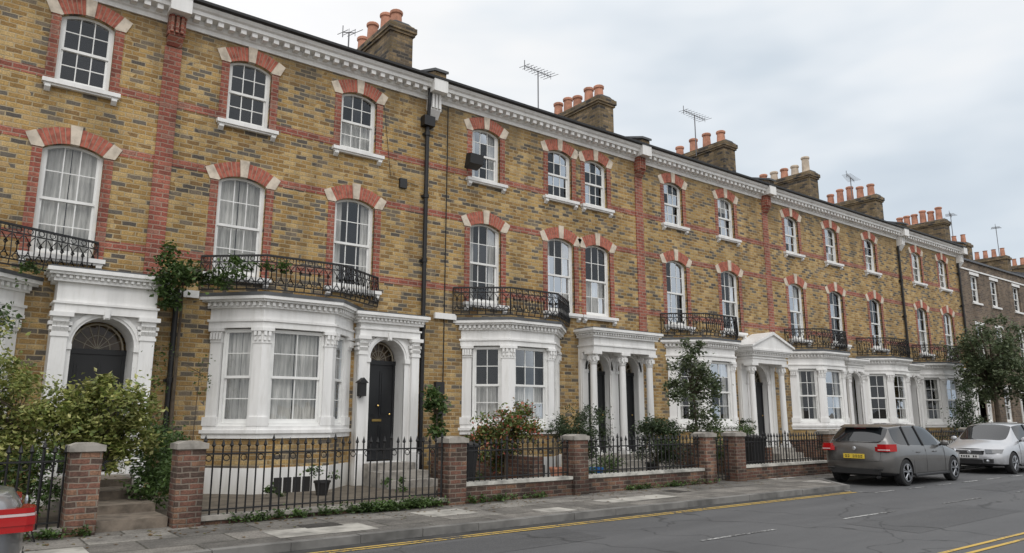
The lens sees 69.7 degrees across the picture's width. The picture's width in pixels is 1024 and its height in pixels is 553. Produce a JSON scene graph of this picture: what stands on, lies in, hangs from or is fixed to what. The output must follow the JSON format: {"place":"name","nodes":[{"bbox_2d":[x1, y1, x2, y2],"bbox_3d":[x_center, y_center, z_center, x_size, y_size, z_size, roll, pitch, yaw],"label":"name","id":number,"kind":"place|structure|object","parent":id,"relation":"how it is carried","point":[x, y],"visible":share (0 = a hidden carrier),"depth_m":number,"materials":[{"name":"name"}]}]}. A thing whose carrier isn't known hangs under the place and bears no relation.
{"place":"outdoors","nodes":[
{"label":"outdoors","id":0,"kind":"place"},
{"bbox_2d":[22,472,724,527],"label":"garden ground","id":1,"kind":"structure","parent":0,"point":[53,516],"depth_m":13.85,"materials":[{"name":"soil"}]},
{"bbox_2d":[0,258,47,409],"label":"climbing plant","id":2,"kind":"object","parent":1,"relation":"on","point":[32,265],"visible":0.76,"depth_m":12.43,"materials":[{"name":"green plant"}]},
{"bbox_2d":[0,445,66,516],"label":"garden shrub","id":3,"kind":"object","parent":1,"relation":"on","point":[34,485],"visible":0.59,"depth_m":10.14,"materials":[{"name":"green plant"}]},
{"bbox_2d":[0,317,91,493],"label":"garden shrub","id":4,"kind":"object","parent":1,"relation":"on","point":[9,431],"visible":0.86,"depth_m":10.53,"materials":[{"name":"green plant"}]},
{"bbox_2d":[23,367,171,481],"bbox_3d":[-6.330,2.495,11.260,2.067,2.188,1.449,8,-14,-36],"label":"variegated shrub","id":5,"kind":"object","parent":1,"relation":"on","point":[112,428],"visible":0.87,"depth_m":11.19,"materials":[{"name":"green plant"}]},
{"bbox_2d":[64,475,167,532],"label":"garden steps","id":6,"kind":"structure","parent":1,"relation":"on","point":[117,510],"depth_m":10.72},
{"bbox_2d":[115,415,200,508],"bbox_3d":[-5.733,3.016,11.981,1.210,1.512,3.194,5,-12,-24],"label":"garden shrub","id":7,"kind":"object","parent":1,"relation":"on","point":[155,479],"visible":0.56,"depth_m":11.65,"materials":[{"name":"green plant"}]},
{"bbox_2d":[144,239,291,487],"bbox_3d":[-5.969,1.767,14.597,2.795,4.863,1.188,8,-14,-36],"label":"climbing plant","id":8,"kind":"object","parent":1,"relation":"on","point":[180,274],"visible":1,"depth_m":14.53,"materials":[{"name":"green plant"}]},
{"bbox_2d":[156,0,441,469],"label":"black pipes","id":9,"kind":"object","parent":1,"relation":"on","point":[168,381],"visible":0.63,"depth_m":17.90,"materials":[{"name":"metal"}]},
{"bbox_2d":[363,461,417,487],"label":"steps","id":10,"kind":"structure","parent":1,"relation":"on","point":[380,468],"depth_m":16.57,"materials":[{"name":"stone"}]},
{"bbox_2d":[368,469,437,488],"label":"garden steps","id":11,"kind":"structure","parent":1,"relation":"on","point":[406,476],"depth_m":16.18,"materials":[{"name":"stone"}]},
{"bbox_2d":[420,384,451,477],"bbox_3d":[-1.736,3.603,17.082,0.820,2.204,0.862,8,-14,-36],"label":"fig shrub","id":12,"kind":"object","parent":1,"relation":"on","point":[438,402],"visible":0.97,"depth_m":17.08,"materials":[{"name":"green plant"}]},
{"bbox_2d":[464,397,546,478],"bbox_3d":[-0.179,3.460,15.332,2.116,1.914,1.351,8,-14,-36],"label":"photinia shrub","id":13,"kind":"object","parent":1,"relation":"on","point":[511,424],"visible":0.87,"depth_m":15.26,"materials":[{"name":"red plant"}]},
{"bbox_2d":[546,400,615,464],"bbox_3d":[1.740,4.082,18.519,1.920,1.960,1.696,8,-14,-36],"label":"round bush","id":14,"kind":"object","parent":1,"relation":"on","point":[583,417],"visible":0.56,"depth_m":18.54,"materials":[{"name":"green plant"}]},
{"bbox_2d":[430,439,817,479],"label":"dividing wall","id":15,"kind":"structure","parent":1,"relation":"on","point":[520,465],"depth_m":16.04,"materials":[{"name":"brick"}]},
{"bbox_2d":[629,413,692,469],"bbox_3d":[3.723,4.259,18.548,1.848,1.624,1.526,8,-14,-36],"label":"round bush","id":16,"kind":"object","parent":1,"relation":"on","point":[653,427],"visible":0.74,"depth_m":18.42,"materials":[{"name":"green plant"}]},
{"bbox_2d":[662,333,733,442],"bbox_3d":[4.984,3.446,19.996,2.389,3.774,1.509,8,-14,-36],"label":"olive tree","id":17,"kind":"object","parent":1,"relation":"on","point":[701,373],"visible":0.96,"depth_m":19.97,"materials":[{"name":"green plant"}]},
{"bbox_2d":[940,379,991,434],"bbox_3d":[18.590,5.732,30.010,2.084,3.113,2.046,2,-11,-8],"label":"shrub","id":18,"kind":"object","parent":1,"relation":"on","point":[962,412],"visible":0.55,"depth_m":29.89,"materials":[{"name":"green plant"}]},
{"bbox_2d":[929,313,1023,421],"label":"street tree","id":19,"kind":"object","parent":1,"relation":"on","point":[992,371],"visible":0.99,"depth_m":32.05,"materials":[{"name":"green plant"}]},
{"bbox_2d":[23,474,839,552],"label":"pavement","id":20,"kind":"structure","parent":0,"point":[170,541],"depth_m":11.01,"materials":[{"name":"concrete"}]},
{"bbox_2d":[24,494,677,552],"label":"pavement repair","id":21,"kind":"structure","parent":20,"relation":"on","point":[287,533],"depth_m":10.28,"materials":[{"name":"concrete"}]},
{"bbox_2d":[24,478,719,540],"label":"weeds","id":22,"kind":"object","parent":20,"relation":"on","point":[391,505],"visible":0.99,"depth_m":11.94,"materials":[{"name":"green plant"}]},
{"bbox_2d":[24,432,960,539],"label":"brick piers","id":23,"kind":"structure","parent":20,"relation":"on","point":[80,498],"depth_m":13.19,"materials":[{"name":"brick"}]},
{"bbox_2d":[24,427,965,536],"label":"stone caps","id":24,"kind":"object","parent":23,"relation":"on","point":[94,446],"visible":0.59,"depth_m":11.11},
{"bbox_2d":[0,440,67,529],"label":"iron railing","id":25,"kind":"object","parent":24,"relation":"on","point":[31,451],"visible":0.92,"depth_m":9.52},
{"bbox_2d":[201,432,443,514],"bbox_3d":[-2.881,3.129,11.943,4.147,1.140,0.055,8,-14,-36],"label":"iron railing","id":26,"kind":"object","parent":24,"relation":"on","point":[391,449],"visible":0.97,"depth_m":11.81,"materials":[{"name":"metal"}]},
{"bbox_2d":[466,460,826,485],"bbox_3d":[12.077,5.637,23.043,32.690,0.060,0.300,8,-14,-36],"label":"painted coping","id":27,"kind":"object","parent":23,"relation":"on","point":[539,479],"visible":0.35,"depth_m":15.52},
{"bbox_2d":[466,435,568,481],"bbox_3d":[0.109,3.476,14.191,2.619,0.830,0.055,8,-14,-36],"label":"iron railing","id":28,"kind":"object","parent":27,"relation":"on","point":[552,448],"visible":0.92,"depth_m":14.17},
{"bbox_2d":[588,432,698,473],"bbox_3d":[2.929,3.883,16.297,3.748,0.830,0.055,8,-14,-36],"label":"iron railing","id":29,"kind":"object","parent":27,"relation":"on","point":[637,450],"visible":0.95,"depth_m":16.29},
{"bbox_2d":[738,430,823,464],"bbox_3d":[7.179,4.495,19.470,3.872,0.830,0.055,8,-14,-36],"label":"iron railing","id":30,"kind":"object","parent":27,"relation":"on","point":[786,444],"visible":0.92,"depth_m":19.48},
{"bbox_2d":[206,0,1023,265],"label":"sky","id":31,"kind":"structure","parent":0,"point":[919,101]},
{"bbox_2d":[305,465,1023,552],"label":"road","id":32,"kind":"structure","parent":0,"point":[813,524],"depth_m":10.99,"materials":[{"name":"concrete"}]},
{"bbox_2d":[0,485,36,552],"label":"parked car","id":33,"kind":"object","parent":32,"relation":"on","point":[17,519],"visible":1,"depth_m":5.91,"materials":[{"name":"metal"}]},
{"bbox_2d":[278,490,855,552],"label":"gutter strip","id":34,"kind":"object","parent":32,"relation":"on","point":[424,537],"visible":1,"depth_m":10.97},
{"bbox_2d":[173,465,984,552],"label":"kerb","id":35,"kind":"structure","parent":32,"relation":"on","point":[312,543],"depth_m":10.95,"materials":[{"name":"stone"}]},
{"bbox_2d":[311,492,1023,552],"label":"yellow lines","id":36,"kind":"object","parent":32,"relation":"on","point":[982,549],"visible":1,"depth_m":10.19,"materials":[{"name":"paint"}]},
{"bbox_2d":[364,480,1023,552],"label":"road patch","id":37,"kind":"object","parent":32,"relation":"on","point":[930,519],"visible":1,"depth_m":10.77,"materials":[{"name":"asphalt"}]},
{"bbox_2d":[822,423,959,485],"bbox_3d":[10.086,4.611,19.358,4.295,1.480,2.141,8,-14,-36],"label":"parked car","id":38,"kind":"object","parent":32,"relation":"on","point":[902,454],"visible":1,"depth_m":18.26,"materials":[{"name":"grey metal"}]},
{"bbox_2d":[948,422,1023,473],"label":"parked car","id":39,"kind":"object","parent":32,"relation":"on","point":[990,444],"visible":0.89,"depth_m":22.00,"materials":[{"name":"silver metal"}]},
{"label":"ground","id":40,"kind":"structure","parent":0,"visible":0},
{"bbox_2d":[0,0,166,503],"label":"front wall","id":41,"kind":"structure","parent":40,"relation":"on","point":[27,102],"depth_m":14.37,"materials":[{"name":"brick"}]},
{"bbox_2d":[25,0,132,159],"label":"stone dressings","id":42,"kind":"structure","parent":41,"relation":"attached to","point":[124,25],"depth_m":14.53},
{"bbox_2d":[37,0,123,155],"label":"arch bricks","id":43,"kind":"object","parent":41,"relation":"attached to","point":[84,134],"visible":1,"depth_m":14.60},
{"bbox_2d":[0,12,186,275],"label":"red brickwork","id":44,"kind":"object","parent":41,"relation":"attached to","point":[166,100],"visible":0.94,"depth_m":15.00,"materials":[{"name":"brick"}]},
{"bbox_2d":[0,0,192,505],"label":"white trim","id":45,"kind":"structure","parent":41,"relation":"attached to","point":[124,305],"depth_m":13.81,"materials":[{"name":"paint"}]},
{"bbox_2d":[0,220,98,271],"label":"balcony ironwork","id":46,"kind":"object","parent":45,"relation":"on","point":[46,238],"visible":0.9,"depth_m":13.35,"materials":[{"name":"black metal"}]},
{"bbox_2d":[0,16,114,347],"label":"window frames","id":47,"kind":"structure","parent":45,"relation":"attached to","point":[107,60],"depth_m":14.51,"materials":[{"name":"wood"}]},
{"bbox_2d":[36,149,96,252],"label":"curtains","id":48,"kind":"object","parent":45,"relation":"attached to","point":[51,188],"visible":0.56,"depth_m":14.37,"materials":[{"name":"fabric"}]},
{"bbox_2d":[60,21,108,246],"bbox_3d":[-9.755,-0.887,13.084,4.720,9.660,1.706,8,-14,-36],"label":"room interior","id":49,"kind":"object","parent":45,"relation":"attached to","point":[71,41],"visible":0.09,"depth_m":15.48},
{"bbox_2d":[57,348,126,471],"bbox_3d":[-8.089,2.559,14.109,1.040,2.320,0.100,8,-14,-36],"label":"front door","id":50,"kind":"structure","parent":45,"relation":"attached to","point":[87,361],"depth_m":14.24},
{"bbox_2d":[72,325,120,349],"bbox_3d":[-8.204,1.203,14.525,0.920,0.500,0.001,8,-14,-36],"label":"arched fanlight","id":51,"kind":"object","parent":45,"relation":"attached to","point":[86,332],"visible":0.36,"depth_m":14.54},
{"bbox_2d":[84,29,431,495],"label":"front wall","id":52,"kind":"structure","parent":40,"relation":"on","point":[306,97],"depth_m":16.80,"materials":[{"name":"brick"}]},
{"bbox_2d":[205,47,387,209],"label":"stone dressings","id":53,"kind":"structure","parent":52,"relation":"attached to","point":[278,70],"depth_m":17.10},
{"bbox_2d":[164,60,430,289],"bbox_3d":[-4.707,-2.199,17.261,6.440,4.818,0.042,8,-14,-36],"label":"red brickwork","id":54,"kind":"object","parent":52,"relation":"attached to","point":[214,183],"visible":0.91,"depth_m":17.04,"materials":[{"name":"brick"}]},
{"bbox_2d":[214,47,381,206],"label":"arch bricks","id":55,"kind":"object","parent":52,"relation":"attached to","point":[269,178],"visible":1,"depth_m":16.99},
{"bbox_2d":[234,66,364,102],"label":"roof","id":56,"kind":"structure","parent":52,"relation":"on","point":[253,70],"depth_m":19.75,"materials":[{"name":"paint"}]},
{"bbox_2d":[357,19,445,103],"bbox_3d":[-3.748,-5.957,21.648,0.900,2.300,5.420,8,-14,-36],"label":"chimney stack","id":57,"kind":"object","parent":56,"relation":"on","point":[391,40],"visible":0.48,"depth_m":21.01,"materials":[{"name":"brick"}]},
{"bbox_2d":[186,3,447,494],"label":"white trim","id":58,"kind":"structure","parent":52,"relation":"attached to","point":[263,317],"depth_m":16.44,"materials":[{"name":"paint"}]},
{"bbox_2d":[198,254,378,307],"bbox_3d":[-4.605,0.080,16.245,4.161,0.742,0.981,8,-14,-36],"label":"balcony ironwork","id":59,"kind":"object","parent":58,"relation":"on","point":[265,281],"visible":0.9,"depth_m":15.82,"materials":[{"name":"black metal"}]},
{"bbox_2d":[215,123,368,418],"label":"curtains","id":60,"kind":"object","parent":58,"relation":"attached to","point":[307,366],"visible":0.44,"depth_m":15.89,"materials":[{"name":"fabric"}]},
{"bbox_2d":[212,63,374,425],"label":"window frames","id":61,"kind":"structure","parent":58,"relation":"attached to","point":[222,421],"depth_m":16.34,"materials":[{"name":"wood"}]},
{"bbox_2d":[229,66,370,492],"bbox_3d":[-4.871,-0.184,16.730,4.330,9.660,1.706,8,-14,-36],"label":"room interior","id":62,"kind":"object","parent":58,"relation":"attached to","point":[235,100],"visible":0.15,"depth_m":17.70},
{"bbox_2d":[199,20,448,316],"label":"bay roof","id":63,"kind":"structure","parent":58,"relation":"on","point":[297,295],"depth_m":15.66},
{"bbox_2d":[366,360,395,460],"bbox_3d":[-3.265,3.225,17.717,0.920,2.380,0.100,8,-14,-36],"label":"front door","id":64,"kind":"structure","parent":58,"relation":"attached to","point":[382,385],"depth_m":17.78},
{"bbox_2d":[383,88,448,429],"bbox_3d":[-2.457,-0.406,18.489,1.987,9.801,0.246,8,-14,-36],"label":"hopper and cable","id":65,"kind":"object","parent":52,"relation":"attached to","point":[427,119],"visible":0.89,"depth_m":19.32,"materials":[{"name":"black metal"}]},
{"bbox_2d":[366,105,645,471],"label":"front wall","id":66,"kind":"structure","parent":40,"relation":"on","point":[522,207],"depth_m":20.80,"materials":[{"name":"brick"}]},
{"bbox_2d":[471,134,597,476],"bbox_3d":[0.956,0.655,21.081,5.850,9.660,1.706,8,-14,-36],"label":"room interior","id":67,"kind":"object","parent":66,"relation":"attached to","point":[481,375],"visible":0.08,"depth_m":20.99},
{"bbox_2d":[428,129,646,331],"bbox_3d":[1.147,-1.484,21.498,8.080,5.860,0.290,8,-14,-36],"label":"red brickwork","id":68,"kind":"object","parent":66,"relation":"attached to","point":[639,172],"visible":0.93,"depth_m":21.96,"materials":[{"name":"brick"}]},
{"bbox_2d":[461,117,616,252],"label":"stone dressings","id":69,"kind":"structure","parent":66,"relation":"attached to","point":[506,226],"depth_m":21.82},
{"bbox_2d":[466,117,612,251],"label":"arch bricks","id":70,"kind":"object","parent":66,"relation":"attached to","point":[555,229],"visible":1,"depth_m":21.91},
{"bbox_2d":[442,84,663,475],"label":"white trim","id":71,"kind":"structure","parent":66,"relation":"attached to","point":[611,350],"depth_m":21.19,"materials":[{"name":"paint"}]},
{"bbox_2d":[452,287,569,326],"bbox_3d":[0.351,0.794,19.945,4.071,0.742,0.980,8,-14,-36],"label":"balcony ironwork","id":72,"kind":"object","parent":71,"relation":"on","point":[563,307],"visible":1,"depth_m":19.27,"materials":[{"name":"black metal"}]},
{"bbox_2d":[469,133,603,418],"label":"curtains","id":73,"kind":"object","parent":71,"relation":"attached to","point":[481,394],"visible":0.34,"depth_m":19.94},
{"bbox_2d":[470,130,608,423],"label":"window frames","id":74,"kind":"structure","parent":71,"relation":"attached to","point":[496,284],"depth_m":20.53,"materials":[{"name":"wood"}]},
{"bbox_2d":[480,132,604,313],"bbox_3d":[1.122,0.010,20.983,5.050,7.950,0.904,8,-14,-36],"label":"window glass","id":75,"kind":"object","parent":74,"relation":"in","point":[554,282],"visible":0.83,"depth_m":22.13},
{"bbox_2d":[442,77,647,144],"bbox_3d":[1.246,-4.763,21.856,7.910,0.085,0.180,8,-14,-36],"label":"roof gutter","id":76,"kind":"object","parent":71,"relation":"on","point":[504,99],"visible":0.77,"depth_m":21.44,"materials":[{"name":"metal"}]},
{"bbox_2d":[588,371,635,452],"bbox_3d":[2.913,4.067,22.109,2.150,2.390,0.100,8,-14,-36],"label":"front door","id":77,"kind":"structure","parent":71,"relation":"attached to","point":[629,392],"depth_m":22.42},
{"bbox_2d":[597,166,779,446],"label":"wall","id":78,"kind":"structure","parent":40,"relation":"on","point":[699,246],"depth_m":25.71,"materials":[{"name":"brick"}]},
{"bbox_2d":[596,175,676,205],"bbox_3d":[4.337,-3.863,30.128,7.050,1.600,9.320,8,-14,-36],"label":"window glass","id":79,"kind":"structure","parent":78,"relation":"on","point":[598,191],"depth_m":30.56,"materials":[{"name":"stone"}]},
{"bbox_2d":[673,140,773,211],"bbox_3d":[8.272,-4.225,30.622,0.900,2.300,5.420,8,-14,-36],"label":"chimney stack","id":80,"kind":"object","parent":79,"relation":"on","point":[721,153],"visible":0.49,"depth_m":30.05,"materials":[{"name":"brick"}]},
{"bbox_2d":[661,173,739,275],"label":"arch bricks","id":81,"kind":"object","parent":78,"relation":"attached to","point":[669,256],"visible":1,"depth_m":25.63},
{"bbox_2d":[643,183,774,332],"bbox_3d":[7.101,-0.626,25.944,7.220,5.860,0.290,8,-14,-36],"label":"red brickwork","id":82,"kind":"object","parent":78,"relation":"attached to","point":[766,207],"visible":0.94,"depth_m":26.60,"materials":[{"name":"brick"}]},
{"bbox_2d":[646,149,794,446],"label":"white trim","id":83,"kind":"structure","parent":78,"relation":"attached to","point":[764,355],"depth_m":25.83,"materials":[{"name":"paint"}]},
{"bbox_2d":[660,313,738,339],"bbox_3d":[6.660,1.703,24.655,3.923,0.742,0.980,8,-14,-36],"label":"balcony ironwork","id":84,"kind":"object","parent":83,"relation":"on","point":[735,326],"visible":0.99,"depth_m":23.90,"materials":[{"name":"black metal"}]},
{"bbox_2d":[664,183,738,422],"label":"window frames","id":85,"kind":"structure","parent":83,"relation":"attached to","point":[683,309],"depth_m":25.13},
{"bbox_2d":[664,185,734,418],"bbox_3d":[6.861,0.837,25.268,3.750,7.950,0.906,8,-14,-36],"label":"window glass","id":86,"kind":"object","parent":85,"relation":"in","point":[676,272],"visible":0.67,"depth_m":25.00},
{"bbox_2d":[601,203,857,442],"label":"front wall","id":87,"kind":"structure","parent":40,"relation":"on","point":[812,270],"depth_m":29.58,"materials":[{"name":"brick"}]},
{"bbox_2d":[769,217,850,344],"bbox_3d":[12.017,0.210,29.748,5.660,4.818,0.042,8,-14,-36],"label":"red brickwork","id":88,"kind":"object","parent":87,"relation":"attached to","point":[779,279],"visible":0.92,"depth_m":29.76,"materials":[{"name":"brick"}]},
{"bbox_2d":[771,188,869,428],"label":"white trim","id":89,"kind":"structure","parent":87,"relation":"attached to","point":[823,362],"depth_m":28.79,"materials":[{"name":"paint"}]},
{"bbox_2d":[785,217,844,422],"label":"window frames","id":90,"kind":"structure","parent":89,"relation":"attached to","point":[817,407],"depth_m":28.62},
{"bbox_2d":[784,218,840,418],"bbox_3d":[12.507,1.650,29.484,3.903,7.950,0.905,8,-14,-36],"label":"window glass","id":91,"kind":"object","parent":90,"relation":"in","point":[830,400],"visible":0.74,"depth_m":29.09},
{"bbox_2d":[784,328,847,350],"bbox_3d":[12.193,2.500,28.785,3.825,0.742,0.979,8,-14,-36],"label":"balcony ironwork","id":92,"kind":"object","parent":89,"relation":"on","point":[840,338],"visible":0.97,"depth_m":28.06,"materials":[{"name":"black metal"}]},
{"bbox_2d":[794,231,840,418],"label":"curtains","id":93,"kind":"object","parent":89,"relation":"attached to","point":[837,392],"visible":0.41,"depth_m":28.40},
{"bbox_2d":[680,223,906,423],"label":"front wall","id":94,"kind":"structure","parent":40,"relation":"on","point":[857,280],"depth_m":32.87,"materials":[{"name":"brick"}]},
{"bbox_2d":[844,240,903,348],"bbox_3d":[16.315,0.830,32.958,5.140,4.818,0.042,8,-14,-36],"label":"red brickwork","id":95,"kind":"object","parent":94,"relation":"attached to","point":[863,295],"visible":0.87,"depth_m":32.82,"materials":[{"name":"brick"}]},
{"bbox_2d":[841,211,924,427],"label":"white trim","id":96,"kind":"structure","parent":94,"relation":"attached to","point":[890,368],"depth_m":32.34,"materials":[{"name":"paint"}]},
{"bbox_2d":[869,376,886,418],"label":"window","id":97,"kind":"structure","parent":96,"relation":"attached to","point":[875,412],"depth_m":31.57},
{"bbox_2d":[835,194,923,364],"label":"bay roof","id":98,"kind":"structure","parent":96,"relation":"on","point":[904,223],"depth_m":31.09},
{"bbox_2d":[856,337,910,356],"bbox_3d":[16.372,3.102,31.906,3.725,0.742,0.979,8,-14,-36],"label":"balcony ironwork","id":99,"kind":"object","parent":98,"relation":"on","point":[902,350],"visible":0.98,"depth_m":31.19,"materials":[{"name":"black metal"}]},
{"bbox_2d":[865,239,908,421],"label":"window frames","id":100,"kind":"structure","parent":96,"relation":"attached to","point":[903,414],"depth_m":31.45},
{"bbox_2d":[755,243,967,439],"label":"front wall","id":101,"kind":"structure","parent":40,"relation":"on","point":[931,296],"depth_m":36.23,"materials":[{"name":"brick"}]},
{"bbox_2d":[786,236,869,259],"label":"roof","id":102,"kind":"structure","parent":101,"relation":"on","point":[868,250],"depth_m":41.10,"materials":[{"name":"stone"}]},
{"bbox_2d":[826,194,906,249],"bbox_3d":[17.593,-2.883,37.582,1.880,2.300,5.420,8,-14,-36],"label":"chimney stack","id":103,"kind":"object","parent":102,"relation":"on","point":[871,205],"visible":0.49,"depth_m":37.34,"materials":[{"name":"brick"}]},
{"bbox_2d":[902,253,962,355],"bbox_3d":[20.972,1.500,36.435,6.560,4.818,0.042,8,-14,-36],"label":"red brickwork","id":104,"kind":"object","parent":101,"relation":"attached to","point":[932,284],"visible":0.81,"depth_m":36.15,"materials":[{"name":"brick"}]},
{"bbox_2d":[904,231,977,445],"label":"white trim","id":105,"kind":"structure","parent":101,"relation":"attached to","point":[942,372],"depth_m":34.75,"materials":[{"name":"paint"}]},
{"bbox_2d":[912,252,960,421],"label":"window frames","id":106,"kind":"structure","parent":105,"relation":"attached to","point":[926,344],"depth_m":35.34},
{"bbox_2d":[828,261,1020,422],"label":"walls","id":107,"kind":"structure","parent":40,"relation":"on","point":[975,311],"depth_m":40.29,"materials":[{"name":"brown brick"}]},
{"bbox_2d":[868,254,1003,280],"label":"roof","id":108,"kind":"structure","parent":107,"relation":"on","point":[984,265],"depth_m":40.93,"materials":[{"name":"stone"}]},
{"bbox_2d":[907,219,965,245],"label":"chimney stack","id":109,"kind":"object","parent":108,"relation":"on","point":[939,228],"visible":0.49,"depth_m":41.92,"materials":[{"name":"brick"}]},
{"bbox_2d":[869,272,1023,422],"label":"walls","id":110,"kind":"structure","parent":40,"relation":"on","point":[1010,304],"depth_m":42.82,"materials":[{"name":"brown brick"}]},
{"bbox_3d":[-1.617,-4.720,25.682,7.910,1.600,9.320,8,-14,-36],"label":"roof","id":111,"kind":"object","parent":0,"visible":0},
{"bbox_2d":[558,94,649,168],"bbox_3d":[2.700,-5.028,26.462,0.900,2.300,5.420,8,-14,-36],"label":"chimney stack","id":112,"kind":"object","parent":111,"relation":"on","point":[596,111],"visible":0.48,"depth_m":25.86,"materials":[{"name":"brick"}]},
{"bbox_2d":[553,84,603,113],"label":"chimney pots","id":113,"kind":"object","parent":112,"relation":"on","point":[597,89],"visible":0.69,"depth_m":26.96,"materials":[{"name":"ceramic"}]},
{"bbox_3d":[13.694,-2.515,37.114,5.140,1.600,9.320,8,-14,-36],"label":"roof","id":114,"kind":"object","parent":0,"visible":0},
{"bbox_2d":[774,170,819,226],"bbox_3d":[12.929,-3.445,34.667,0.900,2.300,3.080,8,-14,-36],"label":"chimney stack","id":115,"kind":"object","parent":114,"relation":"on","point":[805,182],"visible":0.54,"depth_m":33.76,"materials":[{"name":"brick"}]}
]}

